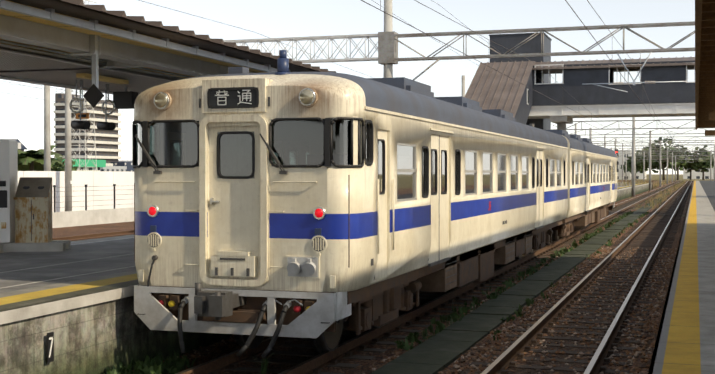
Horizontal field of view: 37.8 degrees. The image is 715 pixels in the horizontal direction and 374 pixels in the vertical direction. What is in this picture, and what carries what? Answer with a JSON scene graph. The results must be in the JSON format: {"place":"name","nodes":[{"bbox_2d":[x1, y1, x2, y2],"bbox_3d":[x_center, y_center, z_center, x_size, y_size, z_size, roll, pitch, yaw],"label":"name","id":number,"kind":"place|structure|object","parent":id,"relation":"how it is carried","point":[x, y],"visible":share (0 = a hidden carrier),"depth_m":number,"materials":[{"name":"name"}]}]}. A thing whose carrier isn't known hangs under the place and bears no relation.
{"place":"outdoors","nodes":[
{"label":"outdoors","id":0,"kind":"place"},
{"bbox_2d":[0,0,714,173],"label":"sky","id":1,"kind":"structure","parent":0,"point":[21,117],"materials":[{"name":"white"}]},
{"bbox_2d":[52,174,713,373],"bbox_3d":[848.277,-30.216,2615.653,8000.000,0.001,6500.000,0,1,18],"label":"ground","id":2,"kind":"structure","parent":0,"point":[365,366],"depth_m":16.84,"materials":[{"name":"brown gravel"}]},
{"bbox_2d":[18,149,63,170],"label":"trees","id":3,"kind":"object","parent":2,"relation":"on","point":[30,160],"visible":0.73,"depth_m":101.46,"materials":[{"name":"plant"}]},
{"bbox_2d":[35,142,77,170],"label":"tree","id":4,"kind":"object","parent":2,"relation":"on","point":[58,166],"visible":0.15,"depth_m":117.58,"materials":[{"name":"green plant"}]},
{"bbox_2d":[18,85,133,227],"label":"boundary walls","id":5,"kind":"structure","parent":2,"relation":"on","point":[81,198],"depth_m":52.06,"materials":[{"name":"white concrete"}]},
{"bbox_2d":[71,0,96,170],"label":"lattice tower","id":6,"kind":"structure","parent":2,"relation":"on","point":[85,168],"depth_m":169.34,"materials":[{"name":"grey metal"}]},
{"bbox_2d":[0,182,653,373],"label":"platform","id":7,"kind":"structure","parent":2,"relation":"on","point":[77,298],"depth_m":12.62,"materials":[{"name":"concrete"}]},
{"bbox_2d":[0,140,70,252],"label":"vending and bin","id":8,"kind":"object","parent":7,"relation":"on","point":[25,214],"visible":1,"depth_m":18.83,"materials":[{"name":"white metal"}]},
{"bbox_2d":[47,332,53,362],"bbox_3d":[-3.364,1.852,11.128,0.018,0.558,0.402,0,1,19],"label":"marker","id":9,"kind":"object","parent":7,"relation":"attached to","point":[50,346],"visible":1,"depth_m":11.26,"materials":[{"name":"black paint"}]},
{"bbox_2d":[0,0,335,94],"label":"canopy","id":10,"kind":"object","parent":7,"relation":"on","point":[41,41],"visible":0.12,"depth_m":13.53,"materials":[{"name":"metal"}]},
{"bbox_2d":[69,35,137,129],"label":"hanging signals","id":11,"kind":"object","parent":10,"relation":"on","point":[93,95],"visible":1,"depth_m":16.41,"materials":[{"name":"metal"}]},
{"bbox_2d":[52,180,630,240],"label":"track","id":12,"kind":"structure","parent":2,"relation":"on","point":[99,235],"depth_m":39.64,"materials":[{"name":"metal"}]},
{"bbox_2d":[0,93,713,179],"bbox_3d":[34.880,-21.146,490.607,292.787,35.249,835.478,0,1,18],"label":"buildings","id":13,"kind":"structure","parent":2,"relation":"on","point":[106,157],"depth_m":418.52,"materials":[{"name":"white concrete"}]},
{"bbox_2d":[2,0,714,196],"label":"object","id":14,"kind":"object","parent":2,"relation":"on","point":[387,48],"visible":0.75,"depth_m":37.21,"materials":[{"name":"grey metal"}]},
{"bbox_2d":[103,179,684,373],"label":"weeds","id":15,"kind":"object","parent":2,"relation":"on","point":[156,365],"visible":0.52,"depth_m":17.67,"materials":[{"name":"green plant"}]},
{"bbox_2d":[176,181,681,373],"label":"track","id":16,"kind":"structure","parent":2,"relation":"on","point":[316,363],"depth_m":15.82,"materials":[{"name":"metal"}]},
{"bbox_2d":[234,220,561,352],"bbox_3d":[1.802,1.547,22.178,2.610,1.025,20.400,0,1,18],"label":"train undercarriage","id":17,"kind":"object","parent":16,"relation":"on","point":[378,305],"visible":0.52,"depth_m":15.56,"materials":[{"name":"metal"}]},
{"bbox_2d":[132,50,567,358],"bbox_3d":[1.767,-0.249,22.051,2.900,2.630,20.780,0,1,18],"label":"front train car","id":18,"kind":"object","parent":17,"relation":"on","point":[474,223],"visible":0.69,"depth_m":12.49,"materials":[{"name":"beige metal"}]},
{"bbox_2d":[136,119,559,198],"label":"train windows","id":19,"kind":"structure","parent":18,"relation":"in","point":[297,142],"depth_m":12.38,"materials":[{"name":"glass"}]},
{"bbox_2d":[545,202,613,245],"bbox_3d":[8.306,1.296,42.248,2.610,1.025,20.400,0,1,18],"label":"train undercarriage","id":20,"kind":"object","parent":16,"relation":"on","point":[592,216],"visible":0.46,"depth_m":37.95,"materials":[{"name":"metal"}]},
{"bbox_2d":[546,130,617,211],"bbox_3d":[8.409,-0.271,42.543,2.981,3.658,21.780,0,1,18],"label":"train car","id":21,"kind":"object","parent":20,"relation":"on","point":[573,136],"visible":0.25,"depth_m":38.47,"materials":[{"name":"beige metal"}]},
{"bbox_2d":[562,135,616,217],"bbox_3d":[8.341,-0.502,42.330,2.900,2.630,20.780,0,1,18],"label":"rear train car","id":22,"kind":"object","parent":20,"relation":"on","point":[577,198],"visible":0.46,"depth_m":38.17,"materials":[{"name":"beige metal"}]},
{"bbox_2d":[575,162,606,183],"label":"train windows","id":23,"kind":"structure","parent":22,"relation":"in","point":[576,175],"depth_m":39.76,"materials":[{"name":"glass"}]},
{"bbox_2d":[370,193,668,373],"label":"trough covers","id":24,"kind":"object","parent":2,"relation":"on","point":[446,347],"visible":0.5,"depth_m":17.76,"materials":[{"name":"grey concrete"}]},
{"bbox_2d":[460,180,692,373],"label":"track","id":25,"kind":"structure","parent":2,"relation":"on","point":[531,335],"depth_m":18.77,"materials":[{"name":"brown gravel"}]},
{"bbox_2d":[465,32,694,130],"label":"foot bridge","id":26,"kind":"structure","parent":2,"relation":"on","point":[522,103],"depth_m":61.97,"materials":[{"name":"white metal"}]},
{"bbox_2d":[620,156,647,172],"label":"tree","id":27,"kind":"object","parent":2,"relation":"on","point":[639,168],"visible":0.48,"depth_m":443.83,"materials":[{"name":"green plant"}]},
{"bbox_2d":[635,143,662,172],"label":"tree","id":28,"kind":"object","parent":2,"relation":"on","point":[639,162],"visible":0.15,"depth_m":427.38,"materials":[{"name":"green plant"}]},
{"bbox_2d":[640,136,692,179],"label":"tree","id":29,"kind":"object","parent":2,"relation":"on","point":[664,162],"visible":0.6,"depth_m":410.34,"materials":[{"name":"green plant"}]},
{"bbox_2d":[661,144,691,179],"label":"tree","id":30,"kind":"object","parent":2,"relation":"on","point":[682,165],"visible":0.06,"depth_m":420.20,"materials":[{"name":"green plant"}]},
{"bbox_2d":[648,181,714,373],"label":"platform","id":31,"kind":"structure","parent":2,"relation":"on","point":[685,342],"depth_m":11.33,"materials":[{"name":"concrete"}]},
{"bbox_2d":[695,0,714,135],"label":"canopy","id":32,"kind":"object","parent":31,"relation":"on","point":[704,63],"visible":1,"depth_m":11.95,"materials":[{"name":"brown wood"}]},
{"bbox_2d":[679,150,701,179],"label":"tree","id":33,"kind":"object","parent":2,"relation":"on","point":[689,166],"visible":0.31,"depth_m":431.84,"materials":[{"name":"green plant"}]},
{"bbox_2d":[690,146,713,179],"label":"tree","id":34,"kind":"object","parent":2,"relation":"on","point":[703,164],"visible":0.75,"depth_m":425.39,"materials":[{"name":"green plant"}]}
]}

